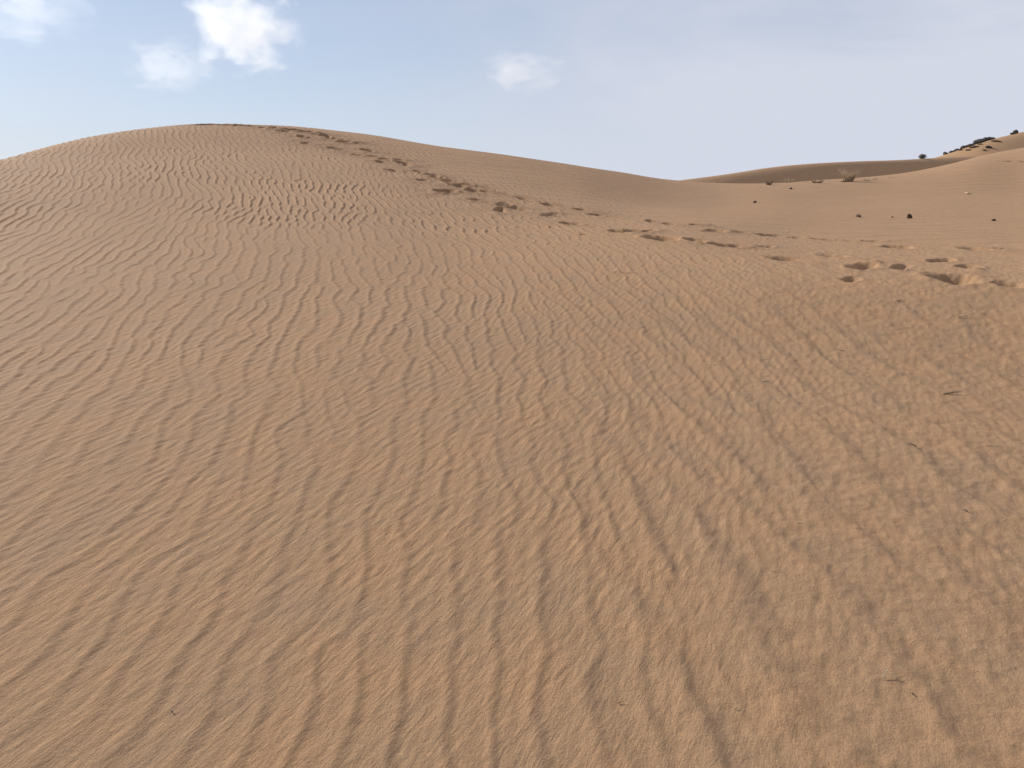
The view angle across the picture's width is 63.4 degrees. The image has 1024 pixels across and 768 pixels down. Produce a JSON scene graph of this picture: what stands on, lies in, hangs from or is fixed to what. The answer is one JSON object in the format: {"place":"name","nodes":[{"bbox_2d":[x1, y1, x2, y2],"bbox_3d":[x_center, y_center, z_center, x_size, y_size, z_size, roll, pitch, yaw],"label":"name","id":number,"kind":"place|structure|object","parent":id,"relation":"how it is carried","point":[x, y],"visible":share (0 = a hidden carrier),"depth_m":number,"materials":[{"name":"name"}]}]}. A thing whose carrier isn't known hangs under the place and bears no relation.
{"place":"outdoors","nodes":[
{"label":"outdoors","id":0,"kind":"place"},
{"bbox_2d":[0,123,1023,767],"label":"sand dune","id":1,"kind":"structure","parent":0,"point":[328,449],"depth_m":3.51,"materials":[{"name":"beige sand"}]},
{"bbox_2d":[765,179,774,184],"bbox_3d":[7.450,-5.827,23.965,0.328,0.194,0.322,0,11,0],"label":"dry bush","id":2,"kind":"object","parent":1,"relation":"on","point":[768,183],"visible":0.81,"depth_m":23.91,"materials":[{"name":"brown plant"}]},
{"bbox_2d":[839,168,862,181],"bbox_3d":[10.316,-6.383,25.266,0.751,0.477,0.779,0,11,0],"label":"grass tuft","id":3,"kind":"object","parent":1,"relation":"on","point":[848,178],"visible":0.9,"depth_m":25.17,"materials":[{"name":"beige plant"}]},
{"bbox_2d":[0,0,1023,179],"label":"sky","id":4,"kind":"structure","parent":0,"point":[662,89],"materials":[{"name":"blue"}]},
{"bbox_2d":[678,155,982,182],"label":"dune","id":5,"kind":"structure","parent":0,"point":[807,172],"depth_m":65.63,"materials":[{"name":"brown sand"}]},
{"bbox_2d":[918,154,926,158],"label":"shrub","id":6,"kind":"object","parent":5,"relation":"on","point":[922,156],"visible":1,"depth_m":78.47,"materials":[{"name":"green plant"}]},
{"bbox_2d":[936,132,1023,157],"bbox_3d":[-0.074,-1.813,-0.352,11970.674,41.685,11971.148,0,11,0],"label":"desert hill","id":7,"kind":"structure","parent":0,"point":[1011,142],"depth_m":132.09,"materials":[{"name":"beige sand"}]},
{"bbox_2d":[973,140,984,143],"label":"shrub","id":8,"kind":"object","parent":7,"relation":"on","point":[977,141],"visible":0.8,"depth_m":134.94,"materials":[{"name":"plant"}]}
]}

